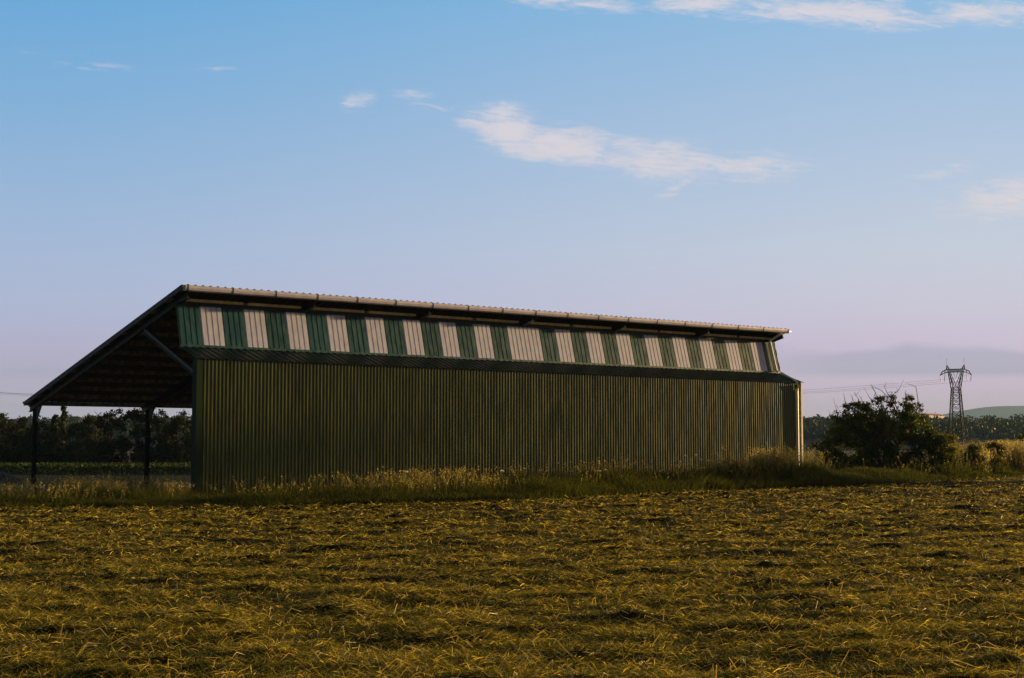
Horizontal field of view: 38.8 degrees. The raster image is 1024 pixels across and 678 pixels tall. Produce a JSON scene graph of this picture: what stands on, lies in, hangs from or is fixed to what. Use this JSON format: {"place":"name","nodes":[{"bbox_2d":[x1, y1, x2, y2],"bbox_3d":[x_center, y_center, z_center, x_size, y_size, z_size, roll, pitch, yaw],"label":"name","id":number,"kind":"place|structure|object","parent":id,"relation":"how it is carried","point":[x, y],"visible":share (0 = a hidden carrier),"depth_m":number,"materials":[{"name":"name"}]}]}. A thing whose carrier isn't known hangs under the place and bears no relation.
{"place":"outdoors","nodes":[
{"label":"outdoors","id":0,"kind":"place"},
{"bbox_2d":[34,483,190,489],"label":"gravel yard","id":1,"kind":"structure","parent":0,"point":[121,484],"depth_m":73.69,"materials":[{"name":"grey gravel"}]},
{"bbox_2d":[0,435,1023,677],"bbox_3d":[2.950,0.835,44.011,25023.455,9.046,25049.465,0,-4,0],"label":"ground","id":2,"kind":"structure","parent":0,"point":[631,615],"depth_m":28.11,"materials":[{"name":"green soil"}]},
{"bbox_2d":[0,412,24,462],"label":"hedgerow tree","id":3,"kind":"object","parent":2,"relation":"on","point":[9,429],"visible":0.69,"depth_m":153.47,"materials":[{"name":"green plant"}]},
{"bbox_2d":[0,471,30,488],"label":"gravel heap","id":4,"kind":"object","parent":2,"relation":"on","point":[4,475],"visible":0.32,"depth_m":67.23,"materials":[{"name":"gravel"}]},
{"bbox_2d":[10,416,29,462],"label":"hedgerow tree","id":5,"kind":"object","parent":2,"relation":"on","point":[22,420],"visible":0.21,"depth_m":156.36,"materials":[{"name":"green plant"}]},
{"bbox_2d":[0,481,44,496],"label":"grass tuft","id":6,"kind":"object","parent":2,"relation":"on","point":[18,489],"visible":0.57,"depth_m":53.45,"materials":[{"name":"green plant"}]},
{"bbox_2d":[16,419,56,463],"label":"hedgerow tree","id":7,"kind":"object","parent":2,"relation":"on","point":[26,442],"visible":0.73,"depth_m":147.42,"materials":[{"name":"green plant"}]},
{"bbox_2d":[45,414,63,461],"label":"hedgerow tree","id":8,"kind":"object","parent":2,"relation":"on","point":[55,431],"visible":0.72,"depth_m":152.44,"materials":[{"name":"green plant"}]},
{"bbox_2d":[59,406,69,445],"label":"poplar tree","id":9,"kind":"object","parent":2,"relation":"on","point":[63,416],"visible":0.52,"depth_m":157.55,"materials":[{"name":"green plant"}]},
{"bbox_2d":[52,422,99,463],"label":"hedgerow tree","id":10,"kind":"object","parent":2,"relation":"on","point":[81,430],"visible":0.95,"depth_m":146.11,"materials":[{"name":"green plant"}]},
{"bbox_2d":[59,476,106,492],"bbox_3d":[-16.268,5.633,54.732,1.526,1.017,1.609,-3,-5,39],"label":"grass tuft","id":11,"kind":"object","parent":2,"relation":"on","point":[81,483],"visible":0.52,"depth_m":54.46,"materials":[{"name":"plant"}]},
{"bbox_2d":[76,413,109,462],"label":"hedgerow tree","id":12,"kind":"object","parent":2,"relation":"on","point":[89,419],"visible":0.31,"depth_m":155.50,"materials":[{"name":"green plant"}]},
{"bbox_2d":[0,461,190,473],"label":"crop","id":13,"kind":"object","parent":2,"relation":"on","point":[54,467],"visible":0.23,"depth_m":107.09,"materials":[{"name":"green plant"}]},
{"bbox_2d":[0,430,190,463],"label":"undergrowth","id":14,"kind":"object","parent":2,"relation":"on","point":[18,452],"visible":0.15,"depth_m":151.62,"materials":[{"name":"green plant"}]},
{"bbox_2d":[91,479,128,494],"bbox_3d":[-15.133,5.712,54.720,1.340,0.859,1.288,1,-4,-20],"label":"grass tuft","id":15,"kind":"object","parent":2,"relation":"on","point":[118,484],"visible":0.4,"depth_m":54.53,"materials":[{"name":"green plant"}]},
{"bbox_2d":[92,407,132,463],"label":"hedgerow tree","id":16,"kind":"object","parent":2,"relation":"on","point":[107,427],"visible":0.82,"depth_m":149.92,"materials":[{"name":"green plant"}]},
{"bbox_2d":[116,408,158,462],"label":"hedgerow tree","id":17,"kind":"object","parent":2,"relation":"on","point":[135,416],"visible":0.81,"depth_m":148.31,"materials":[{"name":"green plant"}]},
{"bbox_2d":[144,409,173,462],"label":"hedgerow tree","id":18,"kind":"object","parent":2,"relation":"on","point":[159,420],"visible":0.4,"depth_m":152.38,"materials":[{"name":"green plant"}]},
{"bbox_2d":[153,480,194,493],"bbox_3d":[-12.958,5.814,55.750,1.464,0.789,1.517,4,-5,-40],"label":"grass tuft","id":19,"kind":"object","parent":2,"relation":"on","point":[178,487],"visible":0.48,"depth_m":55.64,"materials":[{"name":"plant"}]},
{"bbox_2d":[158,409,191,462],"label":"hedgerow tree","id":20,"kind":"object","parent":2,"relation":"on","point":[178,421],"visible":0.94,"depth_m":147.88,"materials":[{"name":"green plant"}]},
{"bbox_2d":[179,418,191,461],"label":"hedgerow tree","id":21,"kind":"object","parent":2,"relation":"on","point":[188,437],"visible":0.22,"depth_m":150.57,"materials":[{"name":"green plant"}]},
{"bbox_2d":[23,284,803,494],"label":"open barn","id":22,"kind":"structure","parent":2,"relation":"on","point":[261,383],"depth_m":66.41,"materials":[{"name":"metal"}]},
{"bbox_2d":[0,474,1023,677],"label":"hay","id":23,"kind":"object","parent":2,"relation":"on","point":[367,671],"visible":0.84,"depth_m":19.03},
{"bbox_2d":[0,477,1023,677],"bbox_3d":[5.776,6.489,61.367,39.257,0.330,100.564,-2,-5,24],"label":"stubble","id":24,"kind":"object","parent":2,"relation":"on","point":[713,603],"visible":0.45,"depth_m":18.07,"materials":[{"name":"plant"}]},
{"bbox_2d":[0,452,1023,507],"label":"verge grass","id":25,"kind":"structure","parent":2,"relation":"on","point":[536,487],"depth_m":58.63,"materials":[{"name":"green plant"}]},
{"bbox_2d":[745,454,789,475],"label":"grass tuft","id":26,"kind":"object","parent":25,"relation":"on","point":[767,461],"visible":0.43,"depth_m":72.72,"materials":[{"name":"yellow plant"}]},
{"bbox_2d":[0,413,1023,441],"bbox_3d":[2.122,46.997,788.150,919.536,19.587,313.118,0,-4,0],"label":"forest","id":27,"kind":"object","parent":2,"relation":"on","point":[990,426],"visible":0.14,"depth_m":692.61,"materials":[{"name":"green plant"}]},
{"bbox_2d":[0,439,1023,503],"bbox_3d":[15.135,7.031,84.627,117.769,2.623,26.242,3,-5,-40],"label":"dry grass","id":28,"kind":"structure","parent":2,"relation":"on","point":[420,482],"depth_m":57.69,"materials":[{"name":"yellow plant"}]},
{"bbox_2d":[711,457,743,476],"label":"grass tuft","id":29,"kind":"object","parent":2,"relation":"on","point":[715,463],"visible":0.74,"depth_m":70.59,"materials":[{"name":"yellow plant"}]},
{"bbox_2d":[718,456,752,474],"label":"grass tuft","id":30,"kind":"object","parent":2,"relation":"on","point":[743,462],"visible":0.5,"depth_m":70.94,"materials":[{"name":"plant"}]},
{"bbox_2d":[747,446,801,472],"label":"grass tuft","id":31,"kind":"object","parent":2,"relation":"on","point":[785,453],"visible":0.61,"depth_m":73.21,"materials":[{"name":"yellow plant"}]},
{"bbox_2d":[811,383,963,469],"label":"hawthorn bush","id":32,"kind":"object","parent":2,"relation":"on","point":[871,432],"visible":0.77,"depth_m":89.83,"materials":[{"name":"green plant"}]},
{"bbox_2d":[920,413,944,417],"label":"long building","id":33,"kind":"structure","parent":2,"relation":"on","point":[932,415],"depth_m":996.55,"materials":[{"name":"beige"}]},
{"bbox_2d":[926,430,961,463],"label":"leafy shrub","id":34,"kind":"object","parent":2,"relation":"on","point":[954,449],"visible":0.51,"depth_m":89.96,"materials":[{"name":"green plant"}]},
{"bbox_2d":[940,365,971,449],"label":"lattice pylon","id":35,"kind":"object","parent":2,"relation":"on","point":[953,392],"visible":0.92,"depth_m":559.32,"materials":[{"name":"metal"}]},
{"bbox_2d":[7,382,931,395],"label":"power line","id":36,"kind":"object","parent":35,"relation":"attached to","point":[812,391],"visible":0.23,"depth_m":556.09,"materials":[{"name":"metal"}]},
{"bbox_2d":[0,378,953,393],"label":"power line","id":37,"kind":"object","parent":35,"relation":"attached to","point":[810,389],"visible":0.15,"depth_m":553.70,"materials":[{"name":"metal"}]},
{"bbox_2d":[11,381,965,394],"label":"power line","id":38,"kind":"object","parent":35,"relation":"hanging from","point":[802,393],"visible":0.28,"depth_m":550.60,"materials":[{"name":"metal"}]},
{"bbox_2d":[960,443,991,471],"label":"leafy shrub","id":39,"kind":"object","parent":2,"relation":"on","point":[975,450],"visible":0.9,"depth_m":92.33,"materials":[{"name":"green plant"}]},
{"bbox_2d":[959,447,1002,470],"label":"grass tuft","id":40,"kind":"object","parent":2,"relation":"on","point":[987,452],"visible":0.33,"depth_m":93.06,"materials":[{"name":"yellow plant"}]},
{"bbox_2d":[965,439,1023,469],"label":"grass tuft","id":41,"kind":"object","parent":2,"relation":"on","point":[1021,449],"visible":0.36,"depth_m":98.88,"materials":[{"name":"yellow plant"}]},
{"bbox_2d":[984,440,1009,466],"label":"leafy shrub","id":42,"kind":"object","parent":2,"relation":"on","point":[994,445],"visible":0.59,"depth_m":95.34,"materials":[{"name":"green plant"}]},
{"bbox_2d":[981,445,1013,462],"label":"grass tuft","id":43,"kind":"object","parent":2,"relation":"on","point":[996,454],"visible":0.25,"depth_m":96.14,"materials":[{"name":"yellow plant"}]},
{"bbox_2d":[1017,425,1023,443],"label":"leafy shrub","id":44,"kind":"object","parent":2,"relation":"on","point":[1019,436],"visible":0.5,"depth_m":124.73,"materials":[{"name":"green plant"}]},
{"bbox_2d":[0,0,1023,419],"label":"sky","id":45,"kind":"structure","parent":0,"point":[845,176],"materials":[{"name":"blue"}]},
{"bbox_2d":[942,406,1023,419],"bbox_3d":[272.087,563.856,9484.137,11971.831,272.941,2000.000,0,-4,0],"label":"hills","id":46,"kind":"structure","parent":0,"point":[1006,412],"depth_m":9370.51,"materials":[{"name":"green plant"}]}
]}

